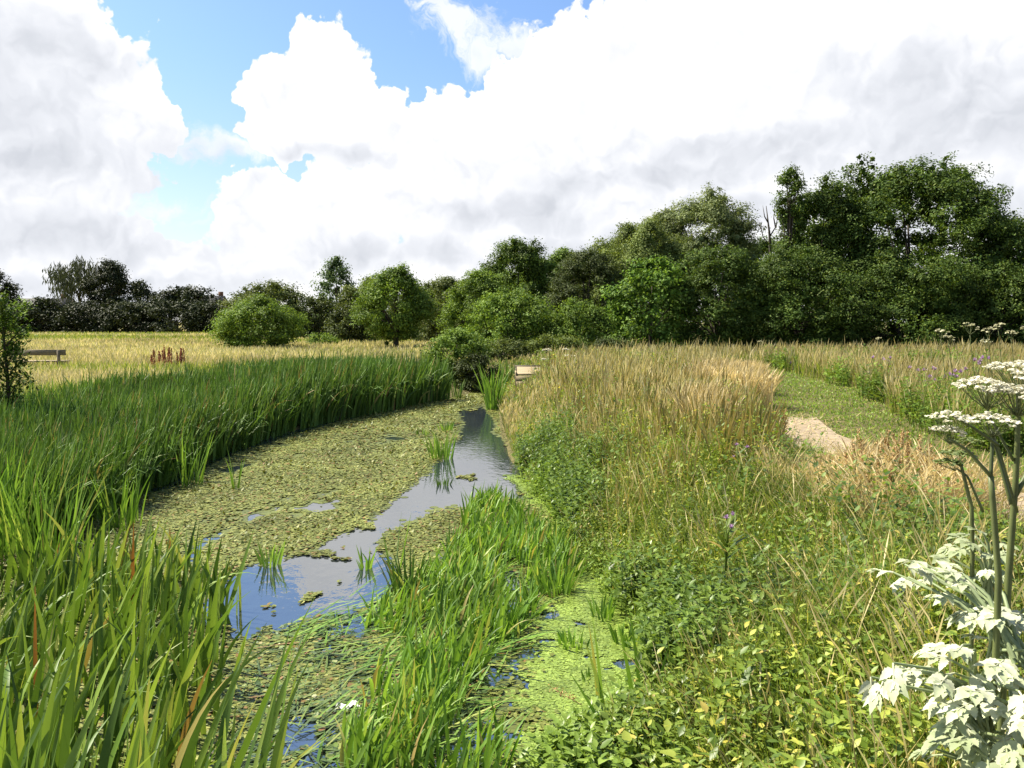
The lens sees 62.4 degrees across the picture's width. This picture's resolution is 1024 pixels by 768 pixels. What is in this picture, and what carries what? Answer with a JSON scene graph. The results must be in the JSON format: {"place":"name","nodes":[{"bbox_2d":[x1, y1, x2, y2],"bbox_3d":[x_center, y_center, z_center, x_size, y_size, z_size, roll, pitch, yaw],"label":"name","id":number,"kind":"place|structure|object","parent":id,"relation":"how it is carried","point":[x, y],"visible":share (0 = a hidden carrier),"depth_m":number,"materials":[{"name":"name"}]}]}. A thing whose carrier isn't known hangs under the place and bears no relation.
{"place":"outdoors","nodes":[
{"label":"outdoors","id":0,"kind":"place"},
{"bbox_2d":[76,407,634,767],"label":"water","id":1,"kind":"structure","parent":0,"point":[480,451],"depth_m":8.52,"materials":[{"name":"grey liquid"}]},
{"bbox_2d":[0,450,110,581],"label":"reed clump","id":2,"kind":"object","parent":1,"relation":"in","point":[10,528],"visible":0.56,"depth_m":8.33,"materials":[{"name":"green plant"}]},
{"bbox_2d":[85,460,150,531],"bbox_3d":[-4.771,1.375,10.145,0.734,0.826,0.962,-4,6,-40],"label":"reed clump","id":3,"kind":"object","parent":1,"relation":"in","point":[133,512],"visible":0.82,"depth_m":10.07,"materials":[{"name":"green plant"}]},
{"bbox_2d":[0,504,364,767],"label":"foreground reeds","id":4,"kind":"object","parent":1,"relation":"in","point":[48,737],"visible":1,"depth_m":5.07,"materials":[{"name":"green plant"}]},
{"bbox_2d":[161,429,218,487],"bbox_3d":[-4.902,1.117,12.785,0.840,0.942,0.855,-2,5,-25],"label":"reed clump","id":5,"kind":"object","parent":1,"relation":"in","point":[184,479],"visible":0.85,"depth_m":12.79,"materials":[{"name":"green plant"}]},
{"bbox_2d":[225,453,244,487],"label":"reed clump","id":6,"kind":"object","parent":1,"relation":"in","point":[233,481],"visible":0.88,"depth_m":12.46,"materials":[{"name":"green plant"}]},
{"bbox_2d":[254,538,285,568],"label":"reed clump","id":7,"kind":"object","parent":1,"relation":"in","point":[273,555],"visible":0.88,"depth_m":8.56,"materials":[{"name":"green plant"}]},
{"bbox_2d":[0,394,576,767],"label":"algae","id":8,"kind":"object","parent":1,"relation":"on","point":[512,727],"visible":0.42,"depth_m":10.76,"materials":[{"name":"plant"}]},
{"bbox_2d":[0,388,580,767],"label":"pondweed","id":9,"kind":"object","parent":1,"relation":"on","point":[428,411],"visible":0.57,"depth_m":10.92,"materials":[{"name":"green plant"}]},
{"bbox_2d":[355,545,376,569],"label":"reed clump","id":10,"kind":"object","parent":1,"relation":"in","point":[369,563],"visible":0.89,"depth_m":8.53,"materials":[{"name":"green plant"}]},
{"bbox_2d":[199,559,570,767],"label":"water weed","id":11,"kind":"object","parent":1,"relation":"on","point":[322,705],"visible":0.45,"depth_m":5.78,"materials":[{"name":"plant"}]},
{"bbox_2d":[382,512,410,581],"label":"reed clump","id":12,"kind":"object","parent":1,"relation":"in","point":[397,549],"visible":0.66,"depth_m":7.88,"materials":[{"name":"green plant"}]},
{"bbox_2d":[373,545,438,600],"bbox_3d":[-0.959,1.714,7.604,0.572,0.534,0.548,2,5,20],"label":"reed clump","id":13,"kind":"object","parent":1,"relation":"in","point":[396,582],"visible":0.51,"depth_m":7.61,"materials":[{"name":"green plant"}]},
{"bbox_2d":[421,429,457,459],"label":"reed clump","id":14,"kind":"object","parent":1,"relation":"in","point":[445,454],"visible":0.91,"depth_m":15.20,"materials":[{"name":"green plant"}]},
{"bbox_2d":[286,480,594,767],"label":"bur reeds","id":15,"kind":"object","parent":1,"relation":"in","point":[433,680],"visible":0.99,"depth_m":6.45,"materials":[{"name":"green plant"}]},
{"bbox_2d":[451,380,466,397],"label":"reed clump","id":16,"kind":"object","parent":1,"relation":"in","point":[459,392],"visible":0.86,"depth_m":27.08,"materials":[{"name":"green plant"}]},
{"bbox_2d":[473,360,511,409],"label":"reed clump","id":17,"kind":"object","parent":1,"relation":"in","point":[492,396],"visible":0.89,"depth_m":23.42,"materials":[{"name":"green plant"}]},
{"bbox_2d":[489,355,525,383],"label":"reed clump","id":18,"kind":"object","parent":1,"relation":"in","point":[506,370],"visible":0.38,"depth_m":29.43,"materials":[{"name":"green plant"}]},
{"bbox_2d":[529,555,583,597],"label":"reed clump","id":19,"kind":"object","parent":1,"relation":"in","point":[555,580],"visible":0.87,"depth_m":7.77,"materials":[{"name":"green plant"}]},
{"bbox_2d":[500,474,644,767],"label":"duckweed","id":20,"kind":"object","parent":1,"relation":"on","point":[560,664],"visible":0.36,"depth_m":6.29,"materials":[{"name":"green plant"}]},
{"bbox_2d":[556,624,589,650],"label":"reed clump","id":21,"kind":"object","parent":1,"relation":"in","point":[562,637],"visible":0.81,"depth_m":6.51,"materials":[{"name":"green plant"}]},
{"bbox_2d":[584,591,616,621],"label":"reed clump","id":22,"kind":"object","parent":1,"relation":"in","point":[605,611],"visible":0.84,"depth_m":7.09,"materials":[{"name":"green plant"}]},
{"bbox_2d":[607,618,644,647],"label":"reed clump","id":23,"kind":"object","parent":1,"relation":"in","point":[615,637],"visible":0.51,"depth_m":6.56,"materials":[{"name":"green plant"}]},
{"bbox_2d":[506,446,834,767],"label":"watercress","id":24,"kind":"object","parent":1,"relation":"in","point":[576,737],"visible":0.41,"depth_m":4.63,"materials":[{"name":"green plant"}]},
{"bbox_2d":[0,322,1023,762],"bbox_3d":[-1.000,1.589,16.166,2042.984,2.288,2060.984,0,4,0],"label":"ground","id":25,"kind":"structure","parent":0,"point":[810,400],"depth_m":15.24,"materials":[{"name":"plant"}]},
{"bbox_2d":[0,268,28,305],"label":"tree","id":26,"kind":"object","parent":25,"relation":"on","point":[12,290],"visible":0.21,"depth_m":117.61,"materials":[{"name":"green plant"}]},
{"bbox_2d":[0,285,41,409],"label":"sapling","id":27,"kind":"object","parent":25,"relation":"on","point":[7,347],"visible":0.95,"depth_m":13.98,"materials":[{"name":"green plant"}]},
{"bbox_2d":[0,301,46,331],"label":"hedge bush","id":28,"kind":"object","parent":25,"relation":"on","point":[35,324],"visible":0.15,"depth_m":107.77,"materials":[{"name":"green plant"}]},
{"bbox_2d":[0,436,78,564],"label":"young reeds","id":29,"kind":"object","parent":25,"relation":"on","point":[23,493],"visible":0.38,"depth_m":9.00,"materials":[{"name":"green plant"}]},
{"bbox_2d":[9,350,69,366],"bbox_3d":[-16.856,-0.859,30.209,2.000,0.749,0.565,0,4,0],"label":"bench","id":30,"kind":"object","parent":25,"relation":"on","point":[58,353],"visible":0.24,"depth_m":29.98,"materials":[{"name":"brown wood"}]},
{"bbox_2d":[10,294,74,332],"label":"hedge bush","id":31,"kind":"object","parent":25,"relation":"on","point":[42,307],"visible":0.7,"depth_m":107.76,"materials":[{"name":"green plant"}]},
{"bbox_2d":[35,302,82,331],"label":"hedge bush","id":32,"kind":"object","parent":25,"relation":"on","point":[61,306],"visible":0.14,"depth_m":110.30,"materials":[{"name":"green plant"}]},
{"bbox_2d":[41,254,108,304],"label":"weeping tree","id":33,"kind":"object","parent":25,"relation":"on","point":[67,281],"visible":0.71,"depth_m":117.18,"materials":[{"name":"green plant"}]},
{"bbox_2d":[50,298,119,332],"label":"hedge bush","id":34,"kind":"object","parent":25,"relation":"on","point":[73,309],"visible":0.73,"depth_m":106.72,"materials":[{"name":"green plant"}]},
{"bbox_2d":[76,257,132,327],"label":"tree","id":35,"kind":"object","parent":25,"relation":"on","point":[111,273],"visible":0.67,"depth_m":115.39,"materials":[{"name":"green plant"}]},
{"bbox_2d":[75,299,140,331],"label":"hedge bush","id":36,"kind":"object","parent":25,"relation":"on","point":[87,316],"visible":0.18,"depth_m":108.91,"materials":[{"name":"green plant"}]},
{"bbox_2d":[93,298,169,332],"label":"hedge bush","id":37,"kind":"object","parent":25,"relation":"on","point":[110,319],"visible":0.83,"depth_m":106.59,"materials":[{"name":"green plant"}]},
{"bbox_2d":[118,278,158,329],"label":"tree","id":38,"kind":"object","parent":25,"relation":"on","point":[137,289],"visible":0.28,"depth_m":114.72,"materials":[{"name":"green plant"}]},
{"bbox_2d":[126,294,180,330],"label":"hedge bush","id":39,"kind":"object","parent":25,"relation":"on","point":[155,301],"visible":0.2,"depth_m":110.56,"materials":[{"name":"green plant"}]},
{"bbox_2d":[132,299,214,332],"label":"hedge bush","id":40,"kind":"object","parent":25,"relation":"on","point":[158,313],"visible":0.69,"depth_m":106.75,"materials":[{"name":"green plant"}]},
{"bbox_2d":[170,347,185,364],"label":"dock plant","id":41,"kind":"object","parent":25,"relation":"on","point":[181,358],"visible":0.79,"depth_m":29.81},
{"bbox_2d":[151,284,222,331],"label":"tree","id":42,"kind":"object","parent":25,"relation":"on","point":[188,294],"visible":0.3,"depth_m":112.52,"materials":[{"name":"green plant"}]},
{"bbox_2d":[176,299,227,331],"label":"hedge bush","id":43,"kind":"object","parent":25,"relation":"on","point":[210,309],"visible":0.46,"depth_m":107.22,"materials":[{"name":"green plant"}]},
{"bbox_2d":[0,330,437,397],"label":"field turf","id":44,"kind":"structure","parent":25,"relation":"on","point":[83,336],"depth_m":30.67,"materials":[{"name":"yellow plant"}]},
{"bbox_2d":[0,347,455,544],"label":"reeds","id":45,"kind":"object","parent":25,"relation":"on","point":[113,423],"visible":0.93,"depth_m":15.37,"materials":[{"name":"green plant"}]},
{"bbox_2d":[203,292,313,348],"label":"field bush","id":46,"kind":"object","parent":25,"relation":"on","point":[264,311],"visible":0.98,"depth_m":47.92,"materials":[{"name":"green plant"}]},
{"bbox_2d":[211,277,317,337],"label":"domed tree","id":47,"kind":"object","parent":25,"relation":"on","point":[277,291],"visible":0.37,"depth_m":74.86,"materials":[{"name":"green plant"}]},
{"bbox_2d":[300,293,339,335],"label":"dark bush","id":48,"kind":"object","parent":25,"relation":"on","point":[321,304],"visible":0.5,"depth_m":76.95,"materials":[{"name":"green plant"}]},
{"bbox_2d":[305,332,341,343],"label":"bramble","id":49,"kind":"object","parent":25,"relation":"on","point":[326,337],"visible":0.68,"depth_m":55.58,"materials":[{"name":"green plant"}]},
{"bbox_2d":[309,255,358,323],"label":"birch tree","id":50,"kind":"object","parent":25,"relation":"on","point":[330,277],"visible":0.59,"depth_m":82.89,"materials":[{"name":"green plant"}]},
{"bbox_2d":[321,303,372,341],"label":"bush","id":51,"kind":"object","parent":25,"relation":"on","point":[342,333],"visible":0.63,"depth_m":62.23,"materials":[{"name":"green plant"}]},
{"bbox_2d":[326,284,380,340],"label":"willow bush","id":52,"kind":"object","parent":25,"relation":"on","point":[349,292],"visible":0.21,"depth_m":65.21,"materials":[{"name":"green plant"}]},
{"bbox_2d":[353,274,400,338],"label":"willow bush","id":53,"kind":"object","parent":25,"relation":"on","point":[391,305],"visible":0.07,"depth_m":69.21,"materials":[{"name":"green plant"}]},
{"bbox_2d":[346,261,444,346],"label":"tree","id":54,"kind":"object","parent":25,"relation":"on","point":[394,283],"visible":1,"depth_m":48.03,"materials":[{"name":"green plant"}]},
{"bbox_2d":[411,274,477,341],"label":"willow tree","id":55,"kind":"object","parent":25,"relation":"on","point":[439,288],"visible":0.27,"depth_m":60.69,"materials":[{"name":"green plant"}]},
{"bbox_2d":[416,325,496,381],"bbox_3d":[-2.042,-1.103,31.045,3.009,2.180,2.597,0,4,0],"label":"waterside bush","id":56,"kind":"object","parent":25,"relation":"on","point":[459,338],"visible":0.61,"depth_m":30.57,"materials":[{"name":"green plant"}]},
{"bbox_2d":[446,348,500,390],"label":"waterside bush","id":57,"kind":"object","parent":25,"relation":"on","point":[466,367],"visible":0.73,"depth_m":29.34,"materials":[{"name":"green plant"}]},
{"bbox_2d":[434,268,524,347],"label":"hazel tree","id":58,"kind":"object","parent":25,"relation":"on","point":[478,282],"visible":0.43,"depth_m":52.04,"materials":[{"name":"green plant"}]},
{"bbox_2d":[485,337,534,360],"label":"bramble","id":59,"kind":"object","parent":25,"relation":"on","point":[500,348],"visible":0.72,"depth_m":36.45,"materials":[{"name":"green plant"}]},
{"bbox_2d":[465,285,556,357],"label":"hazel bush","id":60,"kind":"object","parent":25,"relation":"on","point":[509,324],"visible":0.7,"depth_m":40.05,"materials":[{"name":"green plant"}]},
{"bbox_2d":[476,235,553,344],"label":"round topped tree","id":61,"kind":"object","parent":25,"relation":"on","point":[520,256],"visible":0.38,"depth_m":54.75,"materials":[{"name":"green plant"}]},
{"bbox_2d":[515,365,539,387],"bbox_3d":[0.553,-0.178,26.522,0.923,0.775,1.010,0,4,0],"label":"wooden sluice","id":62,"kind":"object","parent":25,"relation":"on","point":[522,369],"visible":0.45,"depth_m":26.29,"materials":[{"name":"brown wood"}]},
{"bbox_2d":[503,254,561,340],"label":"woodland tree","id":63,"kind":"object","parent":25,"relation":"on","point":[521,283],"visible":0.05,"depth_m":64.04,"materials":[{"name":"green plant"}]},
{"bbox_2d":[522,332,587,355],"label":"bramble","id":64,"kind":"object","parent":25,"relation":"on","point":[565,341],"visible":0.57,"depth_m":37.55,"materials":[{"name":"green plant"}]},
{"bbox_2d":[532,246,594,311],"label":"hazel tree","id":65,"kind":"object","parent":25,"relation":"on","point":[558,255],"visible":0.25,"depth_m":54.96,"materials":[{"name":"green plant"}]},
{"bbox_2d":[540,296,618,349],"bbox_3d":[3.121,-2.642,39.878,3.860,3.066,3.937,3,5,33],"label":"hazel bush","id":66,"kind":"object","parent":25,"relation":"on","point":[591,316],"visible":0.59,"depth_m":39.22,"materials":[{"name":"green plant"}]},
{"bbox_2d":[543,245,634,341],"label":"thorn bush","id":67,"kind":"object","parent":25,"relation":"on","point":[592,262],"visible":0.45,"depth_m":45.99,"materials":[{"name":"green plant"}]},
{"bbox_2d":[583,336,636,350],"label":"bramble","id":68,"kind":"object","parent":25,"relation":"on","point":[606,341],"visible":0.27,"depth_m":35.74,"materials":[{"name":"green plant"}]},
{"bbox_2d":[578,236,652,313],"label":"woodland tree","id":69,"kind":"object","parent":25,"relation":"on","point":[596,245],"visible":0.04,"depth_m":61.63,"materials":[{"name":"green plant"}]},
{"bbox_2d":[569,606,668,722],"bbox_3d":[0.649,1.740,4.977,0.514,0.780,0.610,1,4,16],"label":"sedge clump","id":70,"kind":"object","parent":25,"relation":"on","point":[598,683],"visible":0.52,"depth_m":5.05,"materials":[{"name":"green plant"}]},
{"bbox_2d":[591,215,698,344],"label":"willow tree","id":71,"kind":"object","parent":25,"relation":"on","point":[631,240],"visible":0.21,"depth_m":50.67,"materials":[{"name":"green plant"}]},
{"bbox_2d":[597,253,700,347],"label":"hazel bush","id":72,"kind":"object","parent":25,"relation":"on","point":[648,280],"visible":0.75,"depth_m":41.06,"materials":[{"name":"green plant"}]},
{"bbox_2d":[502,348,827,537],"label":"ridge herbs","id":73,"kind":"object","parent":25,"relation":"on","point":[658,436],"visible":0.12,"depth_m":10.75,"materials":[{"name":"green plant"}]},
{"bbox_2d":[636,204,701,312],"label":"willow tree","id":74,"kind":"object","parent":25,"relation":"on","point":[660,213],"visible":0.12,"depth_m":55.64,"materials":[{"name":"green plant"}]},
{"bbox_2d":[534,344,816,534],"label":"seeding stems","id":75,"kind":"object","parent":25,"relation":"on","point":[757,419],"visible":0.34,"depth_m":10.86,"materials":[{"name":"plant"}]},
{"bbox_2d":[654,182,766,340],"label":"willow tree","id":76,"kind":"object","parent":25,"relation":"on","point":[713,211],"visible":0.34,"depth_m":54.03,"materials":[{"name":"green plant"}]},
{"bbox_2d":[648,241,781,351],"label":"oak sapling","id":77,"kind":"object","parent":25,"relation":"on","point":[713,263],"visible":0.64,"depth_m":41.54,"materials":[{"name":"green plant"}]},
{"bbox_2d":[704,511,748,570],"bbox_3d":[1.520,1.091,5.820,0.304,0.406,0.376,-1,4,-10],"label":"thistle","id":78,"kind":"object","parent":25,"relation":"on","point":[728,520],"visible":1,"depth_m":5.85,"materials":[{"name":"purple plant"}]},
{"bbox_2d":[444,334,1023,479],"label":"tall grass","id":79,"kind":"structure","parent":25,"relation":"on","point":[686,353],"depth_m":20.19,"materials":[{"name":"plant"}]},
{"bbox_2d":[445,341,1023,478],"bbox_3d":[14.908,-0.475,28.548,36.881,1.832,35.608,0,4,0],"label":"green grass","id":80,"kind":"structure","parent":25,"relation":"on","point":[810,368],"depth_m":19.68,"materials":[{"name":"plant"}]},
{"bbox_2d":[728,442,753,486],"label":"thistle","id":81,"kind":"object","parent":25,"relation":"on","point":[739,461],"visible":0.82,"depth_m":8.52,"materials":[{"name":"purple plant"}]},
{"bbox_2d":[722,234,777,319],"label":"woodland tree","id":82,"kind":"object","parent":25,"relation":"on","point":[763,247],"visible":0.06,"depth_m":60.63,"materials":[{"name":"green plant"}]},
{"bbox_2d":[510,377,1018,692],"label":"nettles","id":83,"kind":"object","parent":25,"relation":"on","point":[662,606],"visible":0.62,"depth_m":6.47,"materials":[{"name":"green plant"}]},
{"bbox_2d":[517,385,1023,767],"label":"bank grass","id":84,"kind":"structure","parent":25,"relation":"on","point":[637,529],"depth_m":5.45,"materials":[{"name":"plant"}]},
{"bbox_2d":[759,205,782,321],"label":"dead tree","id":85,"kind":"object","parent":25,"relation":"on","point":[769,237],"visible":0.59,"depth_m":45.94,"materials":[{"name":"brown plant"}]},
{"bbox_2d":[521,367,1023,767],"bbox_3d":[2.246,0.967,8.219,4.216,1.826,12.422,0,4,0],"label":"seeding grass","id":86,"kind":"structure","parent":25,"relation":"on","point":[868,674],"depth_m":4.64,"materials":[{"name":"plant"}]},
{"bbox_2d":[545,409,1023,767],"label":"undergrowth","id":87,"kind":"object","parent":25,"relation":"on","point":[821,701],"visible":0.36,"depth_m":4.31,"materials":[{"name":"green plant"}]},
{"bbox_2d":[769,164,811,336],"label":"thin tree","id":88,"kind":"object","parent":25,"relation":"on","point":[790,178],"visible":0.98,"depth_m":44.30,"materials":[{"name":"green plant"}]},
{"bbox_2d":[704,242,887,353],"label":"thorn bush","id":89,"kind":"object","parent":25,"relation":"on","point":[779,278],"visible":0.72,"depth_m":41.11,"materials":[{"name":"green plant"}]},
{"bbox_2d":[597,495,1023,767],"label":"broad leaved weeds","id":90,"kind":"object","parent":25,"relation":"on","point":[667,722],"visible":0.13,"depth_m":4.30,"materials":[{"name":"green plant"}]},
{"bbox_2d":[761,170,885,345],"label":"oak tree","id":91,"kind":"object","parent":25,"relation":"on","point":[828,203],"visible":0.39,"depth_m":44.32,"materials":[{"name":"green plant"}]},
{"bbox_2d":[658,356,1023,539],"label":"golden grass","id":92,"kind":"structure","parent":25,"relation":"on","point":[767,380],"depth_m":7.86,"materials":[{"name":"plant"}]},
{"bbox_2d":[850,438,912,470],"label":"dock plant","id":93,"kind":"object","parent":25,"relation":"on","point":[853,448],"visible":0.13,"depth_m":8.28,"materials":[{"name":"plant"}]},
{"bbox_2d":[856,428,921,464],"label":"dock plant","id":94,"kind":"object","parent":25,"relation":"on","point":[901,446],"visible":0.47,"depth_m":8.23,"materials":[{"name":"plant"}]},
{"bbox_2d":[874,432,911,455],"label":"dock plant","id":95,"kind":"object","parent":25,"relation":"on","point":[893,438],"visible":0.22,"depth_m":8.86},
{"bbox_2d":[763,343,1023,454],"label":"meadow herbs","id":96,"kind":"object","parent":25,"relation":"on","point":[914,414],"visible":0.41,"depth_m":13.91,"materials":[{"name":"green plant"}]},
{"bbox_2d":[797,250,999,347],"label":"thorn bush","id":97,"kind":"object","parent":25,"relation":"on","point":[951,281],"visible":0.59,"depth_m":40.89,"materials":[{"name":"green plant"}]},
{"bbox_2d":[798,150,1023,344],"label":"oak tree","id":98,"kind":"object","parent":25,"relation":"on","point":[964,198],"visible":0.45,"depth_m":44.74,"materials":[{"name":"green plant"}]},
{"bbox_2d":[857,410,1023,767],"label":"hogweed","id":99,"kind":"object","parent":25,"relation":"on","point":[904,681],"visible":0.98,"depth_m":2.17,"materials":[{"name":"white plant"}]},
{"bbox_2d":[908,257,1023,346],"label":"thorn bush","id":100,"kind":"object","parent":25,"relation":"on","point":[1004,271],"visible":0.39,"depth_m":41.13,"materials":[{"name":"green plant"}]},
{"bbox_2d":[912,360,1023,767],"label":"hogweed","id":101,"kind":"object","parent":25,"relation":"on","point":[1005,675],"visible":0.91,"depth_m":2.23,"materials":[{"name":"white plant"}]},
{"bbox_2d":[929,437,1019,685],"bbox_3d":[1.628,1.009,3.001,0.288,1.660,0.311,-4,6,-42],"label":"hogweed","id":102,"kind":"object","parent":25,"relation":"on","point":[988,586],"visible":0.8,"depth_m":2.94,"materials":[{"name":"white plant"}]},
{"bbox_2d":[955,211,1023,336],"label":"oak tree","id":103,"kind":"object","parent":25,"relation":"on","point":[982,248],"visible":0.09,"depth_m":45.66,"materials":[{"name":"green plant"}]},
{"bbox_2d":[0,0,1023,321],"label":"sky","id":104,"kind":"structure","parent":0,"point":[225,146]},
{"bbox_2d":[755,367,1023,526],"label":"mown grass","id":105,"kind":"structure","parent":0,"point":[855,405],"depth_m":15.52,"materials":[{"name":"plant"}]},
{"bbox_2d":[779,417,1023,524],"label":"path","id":106,"kind":"structure","parent":0,"point":[800,430],"depth_m":12.32,"materials":[{"name":"soil"}]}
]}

